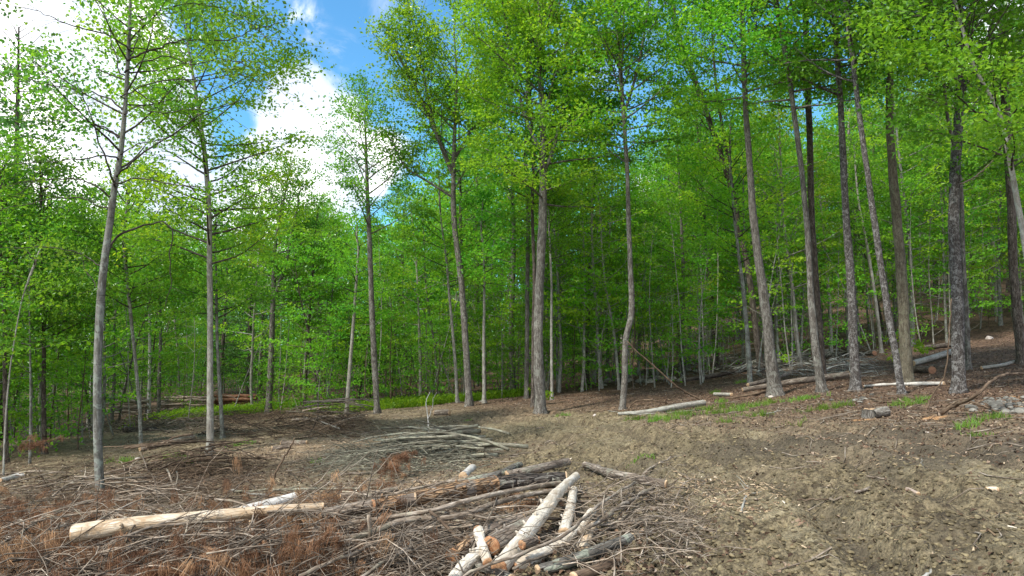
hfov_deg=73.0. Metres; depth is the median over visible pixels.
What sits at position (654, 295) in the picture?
sapling
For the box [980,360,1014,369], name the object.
fallen log
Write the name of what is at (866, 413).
stump
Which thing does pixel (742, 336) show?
slender tree
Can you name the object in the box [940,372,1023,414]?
fallen branch
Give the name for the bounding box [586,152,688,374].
slender tree
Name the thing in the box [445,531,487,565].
frayed log
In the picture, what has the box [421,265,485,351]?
sapling
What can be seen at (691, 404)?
fallen log
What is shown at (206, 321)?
slender tree
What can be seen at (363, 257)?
broadleaf tree
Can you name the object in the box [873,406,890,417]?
rock
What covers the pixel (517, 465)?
bark log
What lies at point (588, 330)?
sapling
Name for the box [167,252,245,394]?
slender tree
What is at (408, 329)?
sapling
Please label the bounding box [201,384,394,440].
bank twigs
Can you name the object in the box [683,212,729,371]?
sapling
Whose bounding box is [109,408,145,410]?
stacked log
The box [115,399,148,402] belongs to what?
stacked log
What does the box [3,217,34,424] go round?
broadleaf tree
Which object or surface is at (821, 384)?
maple tree
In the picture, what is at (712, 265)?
slender tree
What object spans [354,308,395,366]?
sapling
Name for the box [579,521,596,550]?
split log
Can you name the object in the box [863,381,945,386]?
birch log
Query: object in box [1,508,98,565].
fallen branch
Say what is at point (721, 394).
fallen log
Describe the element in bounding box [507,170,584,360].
broadleaf tree
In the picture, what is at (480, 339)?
sapling
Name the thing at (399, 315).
sapling
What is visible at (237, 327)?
slender tree
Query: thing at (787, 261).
sapling
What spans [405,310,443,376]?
sapling
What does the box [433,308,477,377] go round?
sapling
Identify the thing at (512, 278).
broadleaf tree
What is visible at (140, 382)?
slender tree
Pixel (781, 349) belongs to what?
sapling
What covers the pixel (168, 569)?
dead needles
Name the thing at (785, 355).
maple sprout
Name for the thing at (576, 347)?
sapling
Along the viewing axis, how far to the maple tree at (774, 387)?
17.56 m
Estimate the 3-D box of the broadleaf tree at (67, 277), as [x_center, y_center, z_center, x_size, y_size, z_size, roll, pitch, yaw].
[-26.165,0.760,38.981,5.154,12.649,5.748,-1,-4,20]
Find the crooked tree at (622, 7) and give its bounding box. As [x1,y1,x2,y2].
[533,0,729,409]
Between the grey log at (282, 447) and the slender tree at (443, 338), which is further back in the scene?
the slender tree at (443, 338)
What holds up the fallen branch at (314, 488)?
on the ground
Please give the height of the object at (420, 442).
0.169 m
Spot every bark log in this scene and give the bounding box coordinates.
[249,492,417,530]
[372,475,499,512]
[463,462,522,478]
[464,512,525,538]
[505,458,571,474]
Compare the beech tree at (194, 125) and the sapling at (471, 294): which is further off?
the sapling at (471, 294)
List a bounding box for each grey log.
[56,426,90,439]
[201,428,227,434]
[236,492,298,507]
[271,444,291,450]
[280,440,307,444]
[433,409,450,415]
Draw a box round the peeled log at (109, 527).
[69,503,323,542]
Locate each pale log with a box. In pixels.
[0,473,26,481]
[138,434,195,450]
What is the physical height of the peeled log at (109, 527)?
0.257 m
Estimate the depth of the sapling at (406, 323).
39.51 m
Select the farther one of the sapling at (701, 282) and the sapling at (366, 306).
the sapling at (366, 306)
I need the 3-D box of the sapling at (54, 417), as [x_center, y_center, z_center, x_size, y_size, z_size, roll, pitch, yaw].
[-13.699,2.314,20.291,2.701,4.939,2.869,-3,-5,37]
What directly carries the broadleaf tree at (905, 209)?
on the ground
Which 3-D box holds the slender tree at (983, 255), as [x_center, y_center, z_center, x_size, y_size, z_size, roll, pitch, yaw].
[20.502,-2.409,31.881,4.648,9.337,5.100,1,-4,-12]
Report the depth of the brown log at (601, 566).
4.86 m
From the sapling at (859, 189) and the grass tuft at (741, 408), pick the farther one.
the sapling at (859, 189)
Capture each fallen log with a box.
[340,486,398,498]
[582,461,667,488]
[603,375,636,383]
[617,400,706,414]
[682,361,796,381]
[713,392,732,395]
[725,390,765,398]
[742,371,849,391]
[746,371,791,386]
[780,349,828,360]
[803,351,876,359]
[913,349,950,365]
[924,342,950,349]
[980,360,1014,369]
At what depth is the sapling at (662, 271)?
31.10 m
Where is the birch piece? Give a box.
[459,464,475,478]
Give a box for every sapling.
[0,212,119,463]
[0,237,105,446]
[0,286,93,444]
[1,264,89,436]
[1,339,49,437]
[4,199,84,440]
[14,299,122,437]
[20,257,136,435]
[28,320,114,449]
[51,301,135,420]
[54,311,75,427]
[70,263,163,424]
[92,251,154,426]
[117,310,147,395]
[159,336,203,407]
[163,310,214,395]
[170,324,206,392]
[172,260,213,398]
[175,268,219,415]
[225,292,293,406]
[234,321,279,402]
[260,301,287,398]
[271,252,315,410]
[275,299,314,368]
[275,303,336,408]
[290,314,347,409]
[293,311,348,408]
[302,275,365,399]
[308,335,336,396]
[314,248,359,394]
[319,306,367,397]
[320,287,386,400]
[328,288,399,397]
[339,313,398,400]
[342,265,366,393]
[344,308,394,390]
[353,300,415,397]
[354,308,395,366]
[358,275,381,392]
[360,290,427,398]
[361,216,409,393]
[363,307,423,398]
[364,266,434,394]
[380,238,471,394]
[384,261,420,395]
[386,280,428,395]
[388,316,433,395]
[395,278,416,388]
[400,246,449,395]
[405,260,442,391]
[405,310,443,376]
[406,302,463,393]
[410,296,454,368]
[410,310,448,386]
[415,313,459,392]
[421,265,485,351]
[422,304,476,392]
[423,260,473,393]
[429,286,494,394]
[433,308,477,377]
[441,309,480,393]
[449,285,523,391]
[453,274,510,372]
[457,293,497,372]
[457,311,505,381]
[468,285,508,389]
[469,279,509,366]
[472,282,531,397]
[477,304,508,382]
[488,263,549,386]
[490,249,572,342]
[490,264,547,369]
[495,283,530,354]
[495,307,547,392]
[496,255,567,344]
[497,317,530,372]
[501,295,561,382]
[502,251,525,372]
[517,327,555,378]
[519,267,579,379]
[520,294,555,387]
[521,294,567,388]
[530,248,575,392]
[545,260,578,382]
[545,276,572,375]
[547,283,605,390]
[549,289,603,384]
[555,257,616,380]
[555,292,593,376]
[560,292,607,389]
[562,292,612,373]
[570,253,626,361]
[570,283,628,390]
[582,255,651,379]
[589,305,620,371]
[593,269,668,388]
[594,295,637,374]
[599,220,647,376]
[602,258,671,383]
[608,222,679,376]
[610,251,677,369]
[615,192,673,387]
[615,273,676,384]
[617,245,688,375]
[619,207,666,374]
[619,251,681,377]
[620,285,660,366]
[626,257,669,384]
[626,281,671,378]
[633,264,674,374]
[636,242,676,375]
[639,182,705,385]
[639,279,702,387]
[640,292,689,378]
[641,284,691,374]
[642,277,692,381]
[651,228,740,383]
[653,270,714,376]
[657,278,693,347]
[663,237,750,380]
[665,254,736,382]
[666,226,711,371]
[670,254,744,371]
[670,260,724,374]
[678,268,731,373]
[679,265,724,369]
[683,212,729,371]
[691,303,719,351]
[694,281,751,369]
[695,184,747,373]
[696,269,724,354]
[708,269,750,357]
[709,255,729,362]
[718,270,739,353]
[720,233,780,360]
[722,202,807,374]
[724,228,766,359]
[726,241,767,341]
[733,250,790,351]
[742,164,806,369]
[751,296,799,351]
[752,203,804,359]
[765,186,822,369]
[765,230,788,353]
[773,244,844,363]
[786,214,830,350]
[789,202,880,355]
[792,209,825,347]
[819,212,861,358]
[821,242,857,319]
[821,249,890,346]
[822,252,875,332]
[829,235,869,356]
[833,228,894,339]
[834,236,896,349]
[835,239,873,347]
[848,184,890,346]
[862,243,923,301]
[869,200,921,342]
[870,212,907,343]
[880,166,932,338]
[881,208,934,344]
[882,242,897,331]
[886,176,935,309]
[888,264,934,322]
[889,254,946,339]
[891,154,948,343]
[919,154,984,342]
[919,227,1004,316]
[920,193,951,321]
[922,202,943,320]
[924,255,946,323]
[926,202,977,329]
[930,198,976,324]
[945,201,996,329]
[964,157,1003,328]
[965,248,999,325]
[967,244,1008,327]
[970,216,1006,313]
[978,206,1006,321]
[980,241,1008,287]
[984,169,1023,323]
[995,211,1023,280]
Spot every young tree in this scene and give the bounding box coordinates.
[0,229,96,474]
[11,151,206,444]
[128,192,299,438]
[243,196,359,409]
[302,208,403,413]
[387,160,497,402]
[428,182,536,403]
[485,166,608,399]
[651,104,821,382]
[815,127,918,352]
[860,0,1023,369]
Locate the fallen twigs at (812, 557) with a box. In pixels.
[0,346,1023,575]
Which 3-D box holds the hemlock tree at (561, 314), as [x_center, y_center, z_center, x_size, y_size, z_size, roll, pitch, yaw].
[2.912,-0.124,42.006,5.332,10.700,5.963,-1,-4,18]
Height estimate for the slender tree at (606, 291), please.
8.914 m
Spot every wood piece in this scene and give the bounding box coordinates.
[905,487,920,494]
[986,486,999,491]
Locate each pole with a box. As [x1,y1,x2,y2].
[320,480,561,529]
[326,487,570,541]
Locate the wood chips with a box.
[0,367,1023,575]
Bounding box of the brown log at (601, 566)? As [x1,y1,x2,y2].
[569,555,624,575]
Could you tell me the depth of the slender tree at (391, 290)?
50.85 m
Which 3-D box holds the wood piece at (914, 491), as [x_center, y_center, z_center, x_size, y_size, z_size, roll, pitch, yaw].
[3.787,1.927,6.535,0.051,0.051,0.226,0,-4,4]
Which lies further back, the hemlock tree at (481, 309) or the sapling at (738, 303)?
the hemlock tree at (481, 309)
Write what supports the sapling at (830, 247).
on the ground
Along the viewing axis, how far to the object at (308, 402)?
19.37 m
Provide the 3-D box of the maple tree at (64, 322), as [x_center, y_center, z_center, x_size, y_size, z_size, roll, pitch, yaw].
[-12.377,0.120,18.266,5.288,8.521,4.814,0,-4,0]
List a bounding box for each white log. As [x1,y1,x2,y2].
[448,546,481,575]
[473,525,491,564]
[491,472,579,570]
[510,508,596,569]
[558,486,577,532]
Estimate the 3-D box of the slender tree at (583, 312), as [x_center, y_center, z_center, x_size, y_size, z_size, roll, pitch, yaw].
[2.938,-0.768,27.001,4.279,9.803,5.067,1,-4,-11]
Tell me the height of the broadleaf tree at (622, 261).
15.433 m
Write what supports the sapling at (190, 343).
on the ground
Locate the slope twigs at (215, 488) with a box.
[0,443,299,511]
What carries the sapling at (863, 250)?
on the ground
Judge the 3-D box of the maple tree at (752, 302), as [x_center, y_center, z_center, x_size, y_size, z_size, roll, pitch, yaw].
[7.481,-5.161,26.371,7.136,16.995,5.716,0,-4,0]
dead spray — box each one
[18,432,63,454]
[370,459,410,479]
[379,449,425,465]
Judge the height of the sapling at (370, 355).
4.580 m
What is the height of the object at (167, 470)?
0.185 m
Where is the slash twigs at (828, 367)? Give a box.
[678,339,889,377]
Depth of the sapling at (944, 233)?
31.37 m
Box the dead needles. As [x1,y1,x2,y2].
[0,455,564,575]
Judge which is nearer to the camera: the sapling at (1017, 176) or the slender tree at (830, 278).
the sapling at (1017, 176)
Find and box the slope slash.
[79,395,255,434]
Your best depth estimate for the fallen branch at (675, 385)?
17.86 m
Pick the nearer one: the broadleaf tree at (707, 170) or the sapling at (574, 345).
the sapling at (574, 345)
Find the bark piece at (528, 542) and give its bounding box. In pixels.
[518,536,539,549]
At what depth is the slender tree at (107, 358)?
35.07 m
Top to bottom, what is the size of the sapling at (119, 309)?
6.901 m
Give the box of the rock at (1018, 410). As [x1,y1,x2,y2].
[1014,408,1023,413]
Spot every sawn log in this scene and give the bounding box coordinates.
[484,515,538,555]
[913,366,935,373]
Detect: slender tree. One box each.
[0,201,68,419]
[0,272,59,450]
[7,224,94,434]
[8,222,75,418]
[19,178,179,438]
[32,235,137,429]
[64,268,144,396]
[72,255,129,381]
[75,246,191,427]
[106,229,197,395]
[110,261,201,412]
[116,320,155,389]
[118,265,197,394]
[119,260,213,398]
[137,300,189,385]
[140,221,222,394]
[151,296,206,391]
[155,265,203,377]
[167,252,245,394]
[181,264,244,385]
[186,267,246,393]
[202,177,314,404]
[214,274,265,382]
[251,227,359,409]
[275,265,347,388]
[279,290,325,377]
[287,211,365,383]
[333,234,417,398]
[333,248,414,397]
[359,231,441,390]
[367,179,482,393]
[374,242,426,376]
[396,208,480,381]
[407,169,506,388]
[432,236,509,388]
[438,179,532,385]
[459,177,552,388]
[493,126,621,392]
[496,158,616,390]
[532,148,640,391]
[535,82,659,388]
[546,154,666,389]
[548,147,672,382]
[555,257,609,342]
[566,229,651,371]
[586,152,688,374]
[642,223,685,342]
[658,167,745,351]
[668,169,748,356]
[673,109,819,363]
[697,125,800,357]
[697,216,738,339]
[698,216,740,346]
[707,45,860,366]
[709,113,844,361]
[759,196,844,335]
[820,152,893,302]
[822,155,923,339]
[823,142,890,306]
[824,171,912,329]
[861,196,926,296]
[883,139,1005,342]
[884,143,1022,326]
[888,170,946,311]
[903,98,1017,307]
[907,200,944,295]
[932,180,1007,310]
[974,93,1023,263]
[975,142,1023,311]
[978,138,1023,286]
[982,126,1023,270]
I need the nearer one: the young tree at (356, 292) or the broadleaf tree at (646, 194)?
the young tree at (356, 292)
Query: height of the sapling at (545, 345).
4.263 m
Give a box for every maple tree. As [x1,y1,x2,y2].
[0,124,102,463]
[0,133,152,453]
[201,149,345,413]
[299,67,449,413]
[354,0,525,406]
[412,0,680,413]
[437,0,623,398]
[452,0,619,406]
[530,94,648,384]
[622,0,796,373]
[639,0,840,397]
[677,0,927,392]
[708,0,904,380]
[710,0,951,391]
[789,0,1023,394]
[912,0,1023,364]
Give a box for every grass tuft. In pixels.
[103,456,133,463]
[622,415,649,420]
[626,453,654,468]
[647,415,665,422]
[663,408,688,415]
[663,412,681,421]
[676,408,709,419]
[691,403,723,410]
[705,408,727,413]
[708,401,734,409]
[714,397,727,402]
[714,417,741,423]
[721,404,748,412]
[728,408,774,417]
[729,402,748,408]
[743,397,769,407]
[755,397,777,403]
[769,417,806,426]
[779,394,815,402]
[792,399,848,412]
[798,391,830,398]
[822,399,855,406]
[887,397,927,408]
[900,395,930,400]
[951,418,982,430]
[960,429,998,436]
[967,410,1013,421]
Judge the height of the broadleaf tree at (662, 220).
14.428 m
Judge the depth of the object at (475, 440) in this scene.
11.93 m
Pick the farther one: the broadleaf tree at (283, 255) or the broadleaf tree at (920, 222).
the broadleaf tree at (920, 222)
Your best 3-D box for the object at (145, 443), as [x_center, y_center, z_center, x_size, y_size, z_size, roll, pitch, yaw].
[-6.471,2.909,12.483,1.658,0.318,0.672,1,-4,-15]
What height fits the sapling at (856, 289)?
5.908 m
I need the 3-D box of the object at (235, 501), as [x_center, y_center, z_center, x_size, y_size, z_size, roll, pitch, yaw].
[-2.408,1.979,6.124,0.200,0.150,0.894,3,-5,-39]
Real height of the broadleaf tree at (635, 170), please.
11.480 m
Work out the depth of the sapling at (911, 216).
35.38 m
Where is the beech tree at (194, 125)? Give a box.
[56,0,339,454]
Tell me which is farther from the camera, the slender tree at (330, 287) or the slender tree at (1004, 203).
the slender tree at (330, 287)
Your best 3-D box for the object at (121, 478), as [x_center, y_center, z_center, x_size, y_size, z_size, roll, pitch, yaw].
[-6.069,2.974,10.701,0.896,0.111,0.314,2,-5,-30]
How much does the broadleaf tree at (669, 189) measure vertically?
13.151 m
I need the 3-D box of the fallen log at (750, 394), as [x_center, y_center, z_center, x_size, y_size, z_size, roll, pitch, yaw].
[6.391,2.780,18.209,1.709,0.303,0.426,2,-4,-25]
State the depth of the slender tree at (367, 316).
32.97 m
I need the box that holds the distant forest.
[12,74,1023,391]
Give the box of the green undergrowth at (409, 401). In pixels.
[104,386,545,428]
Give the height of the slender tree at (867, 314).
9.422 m
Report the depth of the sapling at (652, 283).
26.82 m
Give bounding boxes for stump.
[861,408,875,418]
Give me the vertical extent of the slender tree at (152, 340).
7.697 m
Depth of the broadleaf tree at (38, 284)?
34.84 m
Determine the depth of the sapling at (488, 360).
27.64 m
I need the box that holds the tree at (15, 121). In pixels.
[0,0,114,440]
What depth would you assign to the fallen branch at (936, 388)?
12.13 m
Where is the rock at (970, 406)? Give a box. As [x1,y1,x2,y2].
[965,404,976,407]
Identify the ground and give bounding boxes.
[0,244,1023,575]
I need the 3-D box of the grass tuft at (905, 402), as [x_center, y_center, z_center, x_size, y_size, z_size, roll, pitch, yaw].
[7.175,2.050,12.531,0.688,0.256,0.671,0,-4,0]
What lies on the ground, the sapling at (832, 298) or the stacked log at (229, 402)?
the sapling at (832, 298)
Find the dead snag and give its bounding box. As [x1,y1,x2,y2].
[86,357,92,426]
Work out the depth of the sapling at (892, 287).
35.97 m
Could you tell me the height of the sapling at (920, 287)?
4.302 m
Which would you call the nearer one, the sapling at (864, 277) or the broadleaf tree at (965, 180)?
the sapling at (864, 277)
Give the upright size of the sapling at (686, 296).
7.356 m
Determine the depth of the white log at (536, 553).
5.27 m
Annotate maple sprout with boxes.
[528,388,553,399]
[777,352,794,362]
[876,334,934,360]
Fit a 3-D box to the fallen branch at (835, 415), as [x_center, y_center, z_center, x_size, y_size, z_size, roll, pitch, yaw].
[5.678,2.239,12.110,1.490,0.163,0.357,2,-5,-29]
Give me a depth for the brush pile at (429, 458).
11.48 m
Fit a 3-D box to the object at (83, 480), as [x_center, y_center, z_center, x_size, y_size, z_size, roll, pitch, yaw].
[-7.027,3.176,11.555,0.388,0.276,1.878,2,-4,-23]
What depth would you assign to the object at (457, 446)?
11.61 m
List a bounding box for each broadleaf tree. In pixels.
[0,151,40,338]
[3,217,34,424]
[9,197,57,399]
[14,183,132,434]
[32,196,107,401]
[72,216,162,422]
[75,190,152,351]
[76,192,158,395]
[84,204,158,392]
[86,232,172,414]
[98,198,154,391]
[169,207,214,380]
[187,234,236,366]
[193,213,246,377]
[218,218,270,367]
[241,188,316,323]
[277,202,346,394]
[279,182,362,399]
[285,185,354,387]
[286,202,352,381]
[295,214,375,398]
[308,219,363,390]
[338,219,397,335]
[360,175,439,378]
[374,183,452,395]
[399,129,498,375]
[405,134,505,372]
[407,75,517,390]
[421,64,524,382]
[429,168,507,296]
[441,66,577,388]
[452,194,507,362]
[498,113,600,355]
[501,181,560,292]
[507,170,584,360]
[562,168,642,377]
[580,159,660,361]
[611,143,687,353]
[611,168,651,343]
[613,147,670,349]
[615,185,671,351]
[623,130,716,355]
[625,105,738,375]
[636,70,768,369]
[638,129,718,318]
[638,147,701,326]
[648,111,747,360]
[651,103,747,370]
[651,176,690,333]
[667,89,749,276]
[678,112,734,336]
[705,123,792,339]
[710,124,774,334]
[714,99,827,357]
[715,100,796,337]
[727,85,832,337]
[734,148,798,342]
[739,130,826,355]
[740,156,795,328]
[757,111,868,322]
[768,140,853,360]
[773,116,872,350]
[779,147,828,331]
[785,47,927,349]
[805,88,908,342]
[820,65,980,345]
[820,138,870,299]
[823,65,936,325]
[824,56,922,313]
[832,123,887,298]
[854,72,945,252]
[864,123,925,240]
[874,68,1019,330]
[876,70,941,292]
[896,21,1022,308]
[897,84,998,323]
[899,93,974,293]
[902,53,1022,299]
[917,85,1017,289]
[924,66,1022,315]
[953,88,1011,283]
[962,77,1023,325]
[966,28,1023,224]
[970,51,1023,291]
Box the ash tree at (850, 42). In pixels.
[736,0,955,394]
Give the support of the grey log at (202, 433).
on the ground
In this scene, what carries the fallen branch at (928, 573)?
on the ground
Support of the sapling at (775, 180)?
on the ground
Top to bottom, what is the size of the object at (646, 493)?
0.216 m
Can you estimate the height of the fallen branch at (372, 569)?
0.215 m
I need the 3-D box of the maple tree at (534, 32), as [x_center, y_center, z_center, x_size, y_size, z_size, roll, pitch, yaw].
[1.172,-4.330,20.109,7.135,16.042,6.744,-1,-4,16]
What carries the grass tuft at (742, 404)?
on the ground
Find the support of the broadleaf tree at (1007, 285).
on the ground
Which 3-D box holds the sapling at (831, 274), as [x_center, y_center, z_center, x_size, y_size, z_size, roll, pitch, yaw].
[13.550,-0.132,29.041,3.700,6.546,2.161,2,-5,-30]
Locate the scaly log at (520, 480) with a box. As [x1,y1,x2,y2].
[486,471,566,489]
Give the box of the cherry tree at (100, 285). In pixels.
[0,0,336,496]
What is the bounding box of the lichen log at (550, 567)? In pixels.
[534,533,635,574]
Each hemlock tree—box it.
[165,224,266,393]
[195,216,292,394]
[202,224,295,378]
[222,246,297,392]
[320,215,404,386]
[358,223,433,381]
[437,220,508,377]
[494,210,582,362]
[517,211,604,368]
[779,0,1007,382]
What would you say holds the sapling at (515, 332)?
on the ground
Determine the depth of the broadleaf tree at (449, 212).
48.24 m
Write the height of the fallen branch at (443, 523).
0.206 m
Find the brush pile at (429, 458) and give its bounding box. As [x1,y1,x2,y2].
[295,422,492,479]
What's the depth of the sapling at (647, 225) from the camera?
28.11 m
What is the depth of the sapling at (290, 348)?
29.79 m
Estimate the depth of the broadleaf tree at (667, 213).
43.65 m
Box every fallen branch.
[1,493,210,545]
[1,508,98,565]
[22,475,67,487]
[124,524,340,538]
[128,452,158,503]
[228,489,265,494]
[234,485,388,492]
[288,471,321,490]
[298,502,452,575]
[361,522,469,575]
[367,514,371,556]
[385,478,481,496]
[428,509,472,543]
[462,481,635,575]
[577,482,654,534]
[597,512,720,536]
[608,409,698,414]
[625,341,701,399]
[626,397,675,411]
[641,455,681,474]
[737,476,761,512]
[797,491,837,501]
[810,410,861,419]
[829,486,870,500]
[866,475,884,479]
[871,398,927,402]
[922,568,931,575]
[927,299,951,405]
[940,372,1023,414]
[948,393,998,411]
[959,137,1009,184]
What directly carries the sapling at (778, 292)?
on the ground
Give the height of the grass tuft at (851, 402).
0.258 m
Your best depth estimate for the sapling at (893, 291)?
36.07 m
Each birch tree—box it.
[115,239,193,412]
[119,217,195,412]
[820,0,1023,257]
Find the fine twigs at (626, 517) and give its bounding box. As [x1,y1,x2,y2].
[324,458,750,575]
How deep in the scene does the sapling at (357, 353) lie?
26.62 m
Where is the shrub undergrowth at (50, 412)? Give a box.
[0,255,1023,459]
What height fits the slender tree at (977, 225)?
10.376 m
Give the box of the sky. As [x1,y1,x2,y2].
[0,0,1022,346]
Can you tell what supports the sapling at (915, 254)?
on the ground
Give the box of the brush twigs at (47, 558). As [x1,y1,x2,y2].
[0,440,533,575]
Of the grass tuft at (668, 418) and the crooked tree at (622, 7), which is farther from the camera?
the crooked tree at (622, 7)
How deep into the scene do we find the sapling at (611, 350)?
30.95 m
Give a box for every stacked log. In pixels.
[106,402,135,404]
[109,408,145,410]
[110,404,147,408]
[114,410,137,413]
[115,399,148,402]
[122,426,156,431]
[126,427,159,432]
[161,401,206,403]
[161,403,206,405]
[161,405,202,407]
[164,396,206,398]
[165,398,214,401]
[214,394,249,397]
[214,401,249,403]
[215,398,249,401]
[222,394,257,396]
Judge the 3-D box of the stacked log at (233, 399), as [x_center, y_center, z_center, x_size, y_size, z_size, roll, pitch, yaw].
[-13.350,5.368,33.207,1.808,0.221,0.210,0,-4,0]
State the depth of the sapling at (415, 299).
31.04 m
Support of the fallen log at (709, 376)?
on the ground
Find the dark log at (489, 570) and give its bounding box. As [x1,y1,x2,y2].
[471,560,515,575]
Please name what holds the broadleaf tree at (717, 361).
on the ground

